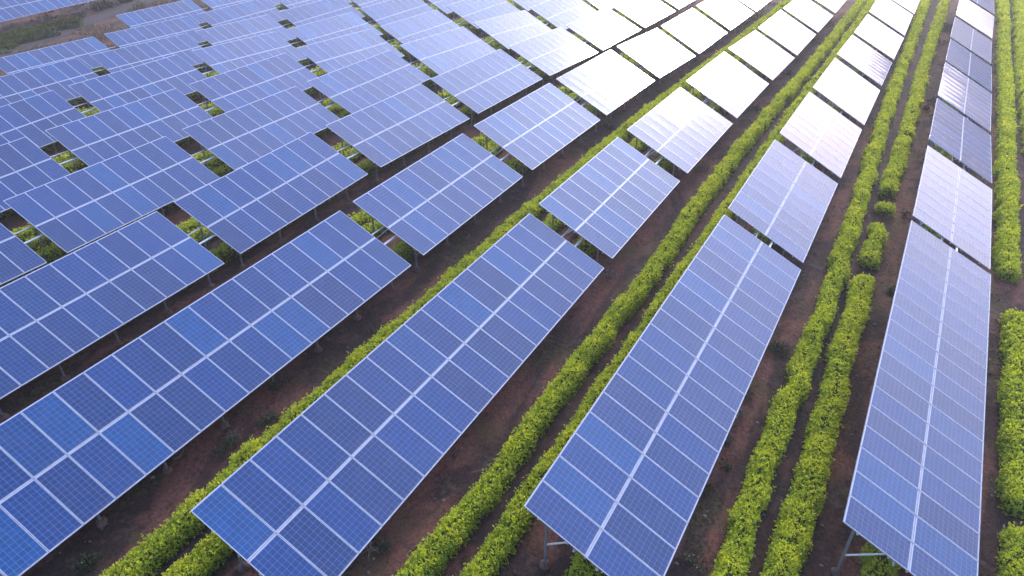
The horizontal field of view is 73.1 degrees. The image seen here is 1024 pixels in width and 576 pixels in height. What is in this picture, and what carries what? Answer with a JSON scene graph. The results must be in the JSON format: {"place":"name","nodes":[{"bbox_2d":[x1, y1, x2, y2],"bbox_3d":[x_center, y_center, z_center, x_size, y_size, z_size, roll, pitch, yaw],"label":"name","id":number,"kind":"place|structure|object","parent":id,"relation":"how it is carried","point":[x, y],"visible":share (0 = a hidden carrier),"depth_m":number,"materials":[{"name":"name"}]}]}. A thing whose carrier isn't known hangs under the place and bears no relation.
{"place":"outdoors","nodes":[
{"label":"outdoors","id":0,"kind":"place"},
{"bbox_2d":[0,0,158,57],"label":"dirt track","id":1,"kind":"structure","parent":0,"point":[95,19],"depth_m":78.59,"materials":[{"name":"brown soil"}]},
{"bbox_2d":[0,0,1023,575],"bbox_3d":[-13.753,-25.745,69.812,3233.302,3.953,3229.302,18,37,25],"label":"ground","id":2,"kind":"structure","parent":0,"point":[452,476],"depth_m":26.74,"materials":[{"name":"soil"}]},
{"bbox_2d":[0,223,46,284],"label":"solar table","id":3,"kind":"object","parent":2,"relation":"on","point":[18,257],"visible":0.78,"depth_m":29.68,"materials":[{"name":"glass"}]},
{"bbox_2d":[0,25,60,44],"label":"tea hedge","id":4,"kind":"object","parent":2,"relation":"on","point":[34,34],"visible":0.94,"depth_m":71.72,"materials":[{"name":"green plant"}]},
{"bbox_2d":[0,137,70,212],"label":"solar table","id":5,"kind":"object","parent":2,"relation":"on","point":[26,164],"visible":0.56,"depth_m":36.47,"materials":[{"name":"glass"}]},
{"bbox_2d":[0,15,83,38],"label":"tea hedge","id":6,"kind":"object","parent":2,"relation":"on","point":[61,25],"visible":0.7,"depth_m":75.48,"materials":[{"name":"green plant"}]},
{"bbox_2d":[0,90,85,156],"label":"solar table","id":7,"kind":"object","parent":2,"relation":"on","point":[33,118],"visible":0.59,"depth_m":43.20,"materials":[{"name":"glass"}]},
{"bbox_2d":[0,58,98,110],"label":"solar table","id":8,"kind":"object","parent":2,"relation":"on","point":[58,78],"visible":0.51,"depth_m":50.59,"materials":[{"name":"glass"}]},
{"bbox_2d":[0,37,109,74],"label":"solar table","id":9,"kind":"object","parent":2,"relation":"on","point":[82,50],"visible":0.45,"depth_m":58.14,"materials":[{"name":"glass"}]},
{"bbox_2d":[0,0,116,32],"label":"solar table","id":10,"kind":"object","parent":2,"relation":"on","point":[10,10],"visible":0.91,"depth_m":77.37,"materials":[{"name":"glass"}]},
{"bbox_2d":[67,549,102,574],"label":"weed clump","id":11,"kind":"object","parent":2,"relation":"on","point":[84,558],"visible":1,"depth_m":19.25,"materials":[{"name":"green plant"}]},
{"bbox_2d":[3,136,218,252],"bbox_3d":[-19.500,-4.033,34.056,3.600,3.298,9.798,16,37,23],"label":"solar table","id":12,"kind":"object","parent":2,"relation":"on","point":[71,212],"visible":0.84,"depth_m":33.54,"materials":[{"name":"glass"}]},
{"bbox_2d":[0,211,224,419],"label":"solar table","id":13,"kind":"object","parent":2,"relation":"on","point":[57,312],"visible":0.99,"depth_m":26.48,"materials":[{"name":"glass"}]},
{"bbox_2d":[45,88,212,170],"bbox_3d":[-22.601,-8.761,41.333,3.842,3.284,10.032,18,37,25],"label":"solar table","id":14,"kind":"object","parent":2,"relation":"on","point":[110,133],"visible":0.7,"depth_m":41.01,"materials":[{"name":"glass"}]},
{"bbox_2d":[68,54,206,114],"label":"solar table","id":15,"kind":"object","parent":2,"relation":"on","point":[123,87],"visible":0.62,"depth_m":48.68,"materials":[{"name":"glass"}]},
{"bbox_2d":[0,0,282,53],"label":"dry grass","id":16,"kind":"structure","parent":2,"relation":"on","point":[106,26],"depth_m":76.85,"materials":[{"name":"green plant"}]},
{"bbox_2d":[90,33,205,76],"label":"solar table","id":17,"kind":"object","parent":2,"relation":"on","point":[183,46],"visible":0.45,"depth_m":57.09,"materials":[{"name":"glass"}]},
{"bbox_2d":[104,16,205,48],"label":"solar table","id":18,"kind":"object","parent":2,"relation":"on","point":[187,26],"visible":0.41,"depth_m":65.05,"materials":[{"name":"glass"}]},
{"bbox_2d":[116,0,205,28],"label":"solar table","id":19,"kind":"object","parent":2,"relation":"on","point":[190,9],"visible":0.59,"depth_m":72.33,"materials":[{"name":"glass"}]},
{"bbox_2d":[0,211,410,575],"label":"solar table","id":20,"kind":"object","parent":2,"relation":"on","point":[203,363],"visible":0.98,"depth_m":22.12,"materials":[{"name":"glass"}]},
{"bbox_2d":[211,433,239,458],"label":"weed clump","id":21,"kind":"object","parent":2,"relation":"on","point":[231,440],"visible":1,"depth_m":22.69,"materials":[{"name":"green plant"}]},
{"bbox_2d":[197,0,285,27],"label":"solar table","id":22,"kind":"object","parent":2,"relation":"on","point":[237,12],"visible":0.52,"depth_m":72.09,"materials":[{"name":"glass"}]},
{"bbox_2d":[201,0,281,10],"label":"solar table","id":23,"kind":"object","parent":2,"relation":"on","point":[214,4],"visible":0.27,"depth_m":77.38,"materials":[{"name":"glass"}]},
{"bbox_2d":[195,15,296,46],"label":"solar table","id":24,"kind":"object","parent":2,"relation":"on","point":[239,30],"visible":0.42,"depth_m":64.51,"materials":[{"name":"glass"}]},
{"bbox_2d":[67,0,428,107],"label":"tea hedge","id":25,"kind":"object","parent":2,"relation":"on","point":[79,101],"visible":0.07,"depth_m":61.22,"materials":[{"name":"green plant"}]},
{"bbox_2d":[40,11,456,151],"bbox_3d":[-17.548,-21.326,63.204,1.528,1.539,68.852,18,37,25],"label":"tea hedge","id":26,"kind":"object","parent":2,"relation":"on","point":[194,96],"visible":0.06,"depth_m":53.13,"materials":[{"name":"green plant"}]},
{"bbox_2d":[191,32,306,77],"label":"solar table","id":27,"kind":"object","parent":2,"relation":"on","point":[226,57],"visible":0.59,"depth_m":55.94,"materials":[{"name":"glass"}]},
{"bbox_2d":[189,53,317,113],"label":"solar table","id":28,"kind":"object","parent":2,"relation":"on","point":[227,91],"visible":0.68,"depth_m":48.17,"materials":[{"name":"glass"}]},
{"bbox_2d":[182,86,339,170],"bbox_3d":[-14.768,-8.763,40.996,3.691,3.301,9.911,18,37,25],"label":"solar table","id":29,"kind":"object","parent":2,"relation":"on","point":[237,138],"visible":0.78,"depth_m":40.53,"materials":[{"name":"glass"}]},
{"bbox_2d":[0,7,532,219],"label":"tea hedge","id":30,"kind":"object","parent":2,"relation":"on","point":[182,143],"visible":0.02,"depth_m":45.03,"materials":[{"name":"green plant"}]},
{"bbox_2d":[174,132,367,268],"bbox_3d":[-11.566,-4.059,33.569,3.688,3.533,9.842,18,37,25],"label":"solar table","id":31,"kind":"object","parent":2,"relation":"on","point":[242,209],"visible":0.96,"depth_m":33.08,"materials":[{"name":"glass"}]},
{"bbox_2d":[53,0,512,165],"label":"tea hedge","id":32,"kind":"object","parent":2,"relation":"on","point":[61,158],"visible":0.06,"depth_m":49.53,"materials":[{"name":"green plant"}]},
{"bbox_2d":[57,2,520,172],"bbox_3d":[-13.009,-20.067,60.817,1.473,1.425,74.514,18,37,25],"label":"tea hedge","id":33,"kind":"object","parent":2,"relation":"on","point":[81,164],"visible":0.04,"depth_m":48.90,"materials":[{"name":"green plant"}]},
{"bbox_2d":[10,0,586,241],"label":"tea hedge","id":34,"kind":"object","parent":2,"relation":"on","point":[22,236],"visible":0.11,"depth_m":41.48,"materials":[{"name":"green plant"}]},
{"bbox_2d":[0,6,599,287],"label":"tea hedge","id":35,"kind":"object","parent":2,"relation":"on","point":[50,255],"visible":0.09,"depth_m":36.67,"materials":[{"name":"green plant"}]},
{"bbox_2d":[25,1,593,251],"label":"tea hedge","id":36,"kind":"object","parent":2,"relation":"on","point":[336,109],"visible":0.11,"depth_m":41.03,"materials":[{"name":"green plant"}]},
{"bbox_2d":[275,0,351,10],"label":"solar table","id":37,"kind":"object","parent":2,"relation":"on","point":[289,4],"visible":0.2,"depth_m":76.91,"materials":[{"name":"glass"}]},
{"bbox_2d":[278,0,364,28],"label":"solar table","id":38,"kind":"object","parent":2,"relation":"on","point":[311,12],"visible":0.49,"depth_m":71.25,"materials":[{"name":"glass"}]},
{"bbox_2d":[287,12,382,46],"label":"solar table","id":39,"kind":"object","parent":2,"relation":"on","point":[330,28],"visible":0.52,"depth_m":63.49,"materials":[{"name":"glass"}]},
{"bbox_2d":[11,0,665,337],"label":"tea hedge","id":40,"kind":"object","parent":2,"relation":"on","point":[198,238],"visible":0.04,"depth_m":41.31,"materials":[{"name":"green plant"}]},
{"bbox_2d":[4,3,675,384],"bbox_3d":[1.010,-15.601,53.323,1.598,1.724,91.097,18,37,25],"label":"tea hedge","id":41,"kind":"object","parent":2,"relation":"on","point":[224,253],"visible":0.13,"depth_m":39.73,"materials":[{"name":"green plant"}]},
{"bbox_2d":[296,29,404,72],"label":"solar table","id":42,"kind":"object","parent":2,"relation":"on","point":[332,54],"visible":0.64,"depth_m":55.20,"materials":[{"name":"glass"}]},
{"bbox_2d":[2,7,704,462],"bbox_3d":[3.936,-14.353,51.409,1.436,1.804,92.199,18,37,25],"label":"tea hedge","id":43,"kind":"object","parent":2,"relation":"on","point":[364,217],"visible":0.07,"depth_m":42.33,"materials":[{"name":"green plant"}]},
{"bbox_2d":[18,13,711,477],"bbox_3d":[5.087,-14.048,50.862,1.432,1.920,92.256,18,37,25],"label":"tea hedge","id":44,"kind":"object","parent":2,"relation":"on","point":[490,149],"visible":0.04,"depth_m":41.29,"materials":[{"name":"green plant"}]},
{"bbox_2d":[307,50,430,114],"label":"solar table","id":45,"kind":"object","parent":2,"relation":"on","point":[359,85],"visible":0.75,"depth_m":47.47,"materials":[{"name":"glass"}]},
{"bbox_2d":[0,5,750,574],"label":"tea hedge","id":46,"kind":"object","parent":2,"relation":"on","point":[404,251],"visible":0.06,"depth_m":38.72,"materials":[{"name":"green plant"}]},
{"bbox_2d":[190,213,603,575],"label":"solar table","id":47,"kind":"object","parent":2,"relation":"on","point":[352,457],"visible":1,"depth_m":21.20,"materials":[{"name":"glass"}]},
{"bbox_2d":[360,0,433,42],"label":"solar table","id":48,"kind":"object","parent":2,"relation":"on","point":[386,12],"visible":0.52,"depth_m":70.08,"materials":[{"name":"glass"}]},
{"bbox_2d":[325,84,469,183],"bbox_3d":[-6.705,-8.772,40.459,3.660,3.295,9.960,18,37,25],"label":"solar table","id":49,"kind":"object","parent":2,"relation":"on","point":[382,133],"visible":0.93,"depth_m":40.03,"materials":[{"name":"glass"}]},
{"bbox_2d":[176,11,623,234],"bbox_3d":[-1.764,-16.762,55.157,1.586,1.628,88.315,18,37,25],"label":"tea hedge","id":50,"kind":"object","parent":2,"relation":"on","point":[191,225],"visible":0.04,"depth_m":42.01,"materials":[{"name":"green plant"}]},
{"bbox_2d":[380,9,459,64],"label":"solar table","id":51,"kind":"object","parent":2,"relation":"on","point":[420,26],"visible":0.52,"depth_m":62.52,"materials":[{"name":"glass"}]},
{"bbox_2d":[353,133,522,272],"bbox_3d":[-3.424,-3.874,32.943,3.635,3.472,9.743,18,37,25],"label":"solar table","id":52,"kind":"object","parent":2,"relation":"on","point":[423,206],"visible":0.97,"depth_m":32.38,"materials":[{"name":"glass"}]},
{"bbox_2d":[425,0,461,19],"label":"solar table","id":53,"kind":"object","parent":2,"relation":"on","point":[440,4],"visible":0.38,"depth_m":74.96,"materials":[{"name":"glass"}]},
{"bbox_2d":[100,0,792,575],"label":"tea hedge","id":54,"kind":"object","parent":2,"relation":"on","point":[158,548],"visible":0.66,"depth_m":24.71,"materials":[{"name":"green plant"}]},
{"bbox_2d":[399,26,495,89],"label":"solar table","id":55,"kind":"object","parent":2,"relation":"on","point":[442,52],"visible":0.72,"depth_m":54.46,"materials":[{"name":"glass"}]},
{"bbox_2d":[446,0,519,35],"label":"solar table","id":56,"kind":"object","parent":2,"relation":"on","point":[470,11],"visible":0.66,"depth_m":69.19,"materials":[{"name":"glass"}]},
{"bbox_2d":[431,49,541,128],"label":"solar table","id":57,"kind":"object","parent":2,"relation":"on","point":[482,83],"visible":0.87,"depth_m":47.20,"materials":[{"name":"glass"}]},
{"bbox_2d":[161,0,811,575],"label":"tea hedge","id":58,"kind":"object","parent":2,"relation":"on","point":[205,558],"visible":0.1,"depth_m":19.30,"materials":[{"name":"green plant"}]},
{"bbox_2d":[473,10,551,56],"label":"solar table","id":59,"kind":"object","parent":2,"relation":"on","point":[507,30],"visible":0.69,"depth_m":61.60,"materials":[{"name":"glass"}]},
{"bbox_2d":[474,83,599,188],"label":"solar table","id":60,"kind":"object","parent":2,"relation":"on","point":[535,129],"visible":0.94,"depth_m":39.13,"materials":[{"name":"glass"}]},
{"bbox_2d":[508,27,598,86],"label":"solar table","id":61,"kind":"object","parent":2,"relation":"on","point":[554,51],"visible":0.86,"depth_m":54.38,"materials":[{"name":"glass"}]},
{"bbox_2d":[298,2,825,559],"bbox_3d":[13.563,-11.578,47.276,1.500,2.059,91.016,18,37,25],"label":"tea hedge","id":62,"kind":"object","parent":2,"relation":"on","point":[586,246],"visible":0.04,"depth_m":39.72,"materials":[{"name":"green plant"}]},
{"bbox_2d":[530,0,596,30],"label":"solar table","id":63,"kind":"object","parent":2,"relation":"on","point":[559,13],"visible":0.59,"depth_m":68.52,"materials":[{"name":"glass"}]},
{"bbox_2d":[565,7,640,56],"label":"solar table","id":64,"kind":"object","parent":2,"relation":"on","point":[606,28],"visible":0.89,"depth_m":61.36,"materials":[{"name":"glass"}]},
{"bbox_2d":[556,49,654,131],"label":"solar table","id":65,"kind":"object","parent":2,"relation":"on","point":[606,83],"visible":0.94,"depth_m":46.06,"materials":[{"name":"glass"}]},
{"bbox_2d":[539,137,679,275],"bbox_3d":[4.712,-3.756,32.982,3.662,3.389,9.557,18,37,25],"label":"solar table","id":66,"kind":"object","parent":2,"relation":"on","point":[609,198],"visible":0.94,"depth_m":32.36,"materials":[{"name":"glass"}]},
{"bbox_2d":[392,0,866,575],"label":"tea hedge","id":67,"kind":"object","parent":2,"relation":"on","point":[430,556],"visible":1,"depth_m":25.91,"materials":[{"name":"green plant"}]},
{"bbox_2d":[611,0,675,36],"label":"solar table","id":68,"kind":"object","parent":2,"relation":"on","point":[645,13],"visible":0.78,"depth_m":67.80,"materials":[{"name":"glass"}]},
{"bbox_2d":[616,28,694,93],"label":"solar table","id":69,"kind":"object","parent":2,"relation":"on","point":[657,52],"visible":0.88,"depth_m":53.05,"materials":[{"name":"glass"}]},
{"bbox_2d":[523,214,800,575],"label":"solar table","id":70,"kind":"object","parent":2,"relation":"on","point":[618,490],"visible":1,"depth_m":21.32,"materials":[{"name":"glass"}]},
{"bbox_2d":[452,0,875,575],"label":"tea hedge","id":71,"kind":"object","parent":2,"relation":"on","point":[510,529],"visible":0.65,"depth_m":24.53,"materials":[{"name":"green plant"}]},
{"bbox_2d":[627,87,732,189],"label":"solar table","id":72,"kind":"object","parent":2,"relation":"on","point":[682,129],"visible":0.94,"depth_m":39.36,"materials":[{"name":"glass"}]},
{"bbox_2d":[661,8,726,66],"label":"solar table","id":73,"kind":"object","parent":2,"relation":"on","point":[695,30],"visible":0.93,"depth_m":60.10,"materials":[{"name":"glass"}]},
{"bbox_2d":[678,549,709,575],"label":"weed clump","id":74,"kind":"object","parent":2,"relation":"on","point":[701,569],"visible":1,"depth_m":19.58,"materials":[{"name":"green plant"}]},
{"bbox_2d":[696,0,753,42],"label":"solar table","id":75,"kind":"object","parent":2,"relation":"on","point":[730,15],"visible":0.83,"depth_m":66.65,"materials":[{"name":"glass"}]},
{"bbox_2d":[563,19,887,575],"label":"tea hedge","id":76,"kind":"object","parent":2,"relation":"on","point":[585,567],"visible":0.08,"depth_m":19.23,"materials":[{"name":"green plant"}]},
{"bbox_2d":[686,52,768,134],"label":"solar table","id":77,"kind":"object","parent":2,"relation":"on","point":[725,81],"visible":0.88,"depth_m":46.29,"materials":[{"name":"glass"}]},
{"bbox_2d":[737,0,770,23],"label":"solar table","id":78,"kind":"object","parent":2,"relation":"on","point":[755,5],"visible":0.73,"depth_m":72.22,"materials":[{"name":"glass"}]},
{"bbox_2d":[728,30,793,95],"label":"solar table","id":79,"kind":"object","parent":2,"relation":"on","point":[764,55],"visible":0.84,"depth_m":53.37,"materials":[{"name":"glass"}]},
{"bbox_2d":[728,140,837,262],"bbox_3d":[13.065,-3.693,33.383,3.664,3.418,9.679,18,37,25],"label":"solar table","id":80,"kind":"object","parent":2,"relation":"on","point":[782,198],"visible":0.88,"depth_m":32.85,"materials":[{"name":"glass"}]},
{"bbox_2d":[758,10,815,67],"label":"solar table","id":81,"kind":"object","parent":2,"relation":"on","point":[788,32],"visible":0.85,"depth_m":60.49,"materials":[{"name":"glass"}]},
{"bbox_2d":[783,0,832,44],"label":"solar table","id":82,"kind":"object","parent":2,"relation":"on","point":[813,15],"visible":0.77,"depth_m":67.21,"materials":[{"name":"glass"}]},
{"bbox_2d":[759,272,875,575],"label":"tea hedge","id":83,"kind":"object","parent":2,"relation":"on","point":[794,525],"visible":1,"depth_m":22.88,"materials":[{"name":"green plant"}]},
{"bbox_2d":[709,0,931,575],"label":"tea hedge","id":84,"kind":"object","parent":2,"relation":"on","point":[734,553],"visible":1,"depth_m":26.39,"materials":[{"name":"green plant"}]},
{"bbox_2d":[779,91,861,177],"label":"solar table","id":85,"kind":"object","parent":2,"relation":"on","point":[821,132],"visible":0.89,"depth_m":39.58,"materials":[{"name":"glass"}]},
{"bbox_2d":[812,0,845,13],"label":"solar table","id":86,"kind":"object","parent":2,"relation":"on","point":[834,6],"visible":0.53,"depth_m":72.64,"materials":[{"name":"glass"}]},
{"bbox_2d":[813,58,879,124],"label":"solar table","id":87,"kind":"object","parent":2,"relation":"on","point":[847,89],"visible":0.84,"depth_m":46.60,"materials":[{"name":"glass"}]},
{"bbox_2d":[837,34,891,85],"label":"solar table","id":88,"kind":"object","parent":2,"relation":"on","point":[864,59],"visible":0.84,"depth_m":53.72,"materials":[{"name":"glass"}]},
{"bbox_2d":[856,222,888,269],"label":"tea hedge","id":89,"kind":"object","parent":2,"relation":"on","point":[871,251],"visible":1,"depth_m":33.03,"materials":[{"name":"green plant"}]},
{"bbox_2d":[849,14,903,66],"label":"solar table","id":90,"kind":"object","parent":2,"relation":"on","point":[879,35],"visible":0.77,"depth_m":60.91,"materials":[{"name":"glass"}]},
{"bbox_2d":[874,200,895,217],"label":"tea hedge","id":91,"kind":"object","parent":2,"relation":"on","point":[883,208],"visible":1,"depth_m":36.46,"materials":[{"name":"green plant"}]},
{"bbox_2d":[865,0,912,42],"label":"solar table","id":92,"kind":"object","parent":2,"relation":"on","point":[894,15],"visible":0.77,"depth_m":67.61,"materials":[{"name":"glass"}]},
{"bbox_2d":[877,132,912,199],"bbox_3d":[23.095,-7.550,41.411,1.297,1.247,9.987,18,37,25],"label":"tea hedge","id":93,"kind":"object","parent":2,"relation":"on","point":[895,169],"visible":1,"depth_m":40.38,"materials":[{"name":"green plant"}]},
{"bbox_2d":[831,220,990,575],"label":"solar table","id":94,"kind":"object","parent":2,"relation":"on","point":[913,506],"visible":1,"depth_m":21.82,"materials":[{"name":"glass"}]},
{"bbox_2d":[858,19,965,575],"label":"tea hedge","id":95,"kind":"object","parent":2,"relation":"on","point":[877,565],"visible":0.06,"depth_m":19.79,"materials":[{"name":"green plant"}]},
{"bbox_2d":[898,0,949,140],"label":"tea hedge","id":96,"kind":"object","parent":2,"relation":"on","point":[913,105],"visible":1,"depth_m":56.59,"materials":[{"name":"green plant"}]},
{"bbox_2d":[900,146,991,269],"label":"solar table","id":97,"kind":"object","parent":2,"relation":"on","point":[953,203],"visible":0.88,"depth_m":33.18,"materials":[{"name":"glass"}]},
{"bbox_2d":[916,98,991,187],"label":"solar table","id":98,"kind":"object","parent":2,"relation":"on","point":[966,142],"visible":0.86,"depth_m":40.07,"materials":[{"name":"glass"}]},
{"bbox_2d":[927,62,991,136],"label":"solar table","id":99,"kind":"object","parent":2,"relation":"on","point":[965,95],"visible":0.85,"depth_m":47.15,"materials":[{"name":"glass"}]},
{"bbox_2d":[936,39,991,97],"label":"solar table","id":100,"kind":"object","parent":2,"relation":"on","point":[969,64],"visible":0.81,"depth_m":54.05,"materials":[{"name":"glass"}]},
{"bbox_2d":[942,17,991,69],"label":"solar table","id":101,"kind":"object","parent":2,"relation":"on","point":[972,40],"visible":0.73,"depth_m":61.08,"materials":[{"name":"glass"}]},
{"bbox_2d":[949,0,993,39],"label":"solar table","id":102,"kind":"object","parent":2,"relation":"on","point":[979,19],"visible":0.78,"depth_m":67.71,"materials":[{"name":"glass"}]},
{"bbox_2d":[991,0,1023,283],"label":"tea hedge","id":103,"kind":"object","parent":2,"relation":"on","point":[1006,263],"visible":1,"depth_m":41.15,"materials":[{"name":"green plant"}]},
{"bbox_2d":[994,307,1023,518],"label":"tea hedge","id":104,"kind":"object","parent":2,"relation":"on","point":[1010,396],"visible":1,"depth_m":24.19,"materials":[{"name":"green plant"}]},
{"bbox_2d":[995,521,1023,575],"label":"tea hedge","id":105,"kind":"object","parent":2,"relation":"on","point":[1011,553],"visible":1,"depth_m":19.88,"materials":[{"name":"green plant"}]},
{"bbox_2d":[1011,0,1023,154],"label":"tea hedge","id":106,"kind":"object","parent":2,"relation":"on","point":[1017,8],"visible":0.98,"depth_m":62.62,"materials":[{"name":"green plant"}]},
{"bbox_2d":[59,6,1005,573],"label":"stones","id":107,"kind":"object","parent":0,"point":[625,292],"visible":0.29,"depth_m":27.61,"materials":[{"name":"stone"}]},
{"bbox_2d":[72,2,1023,575],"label":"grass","id":108,"kind":"structure","parent":0,"point":[726,184],"depth_m":45.04,"materials":[{"name":"green plant"}]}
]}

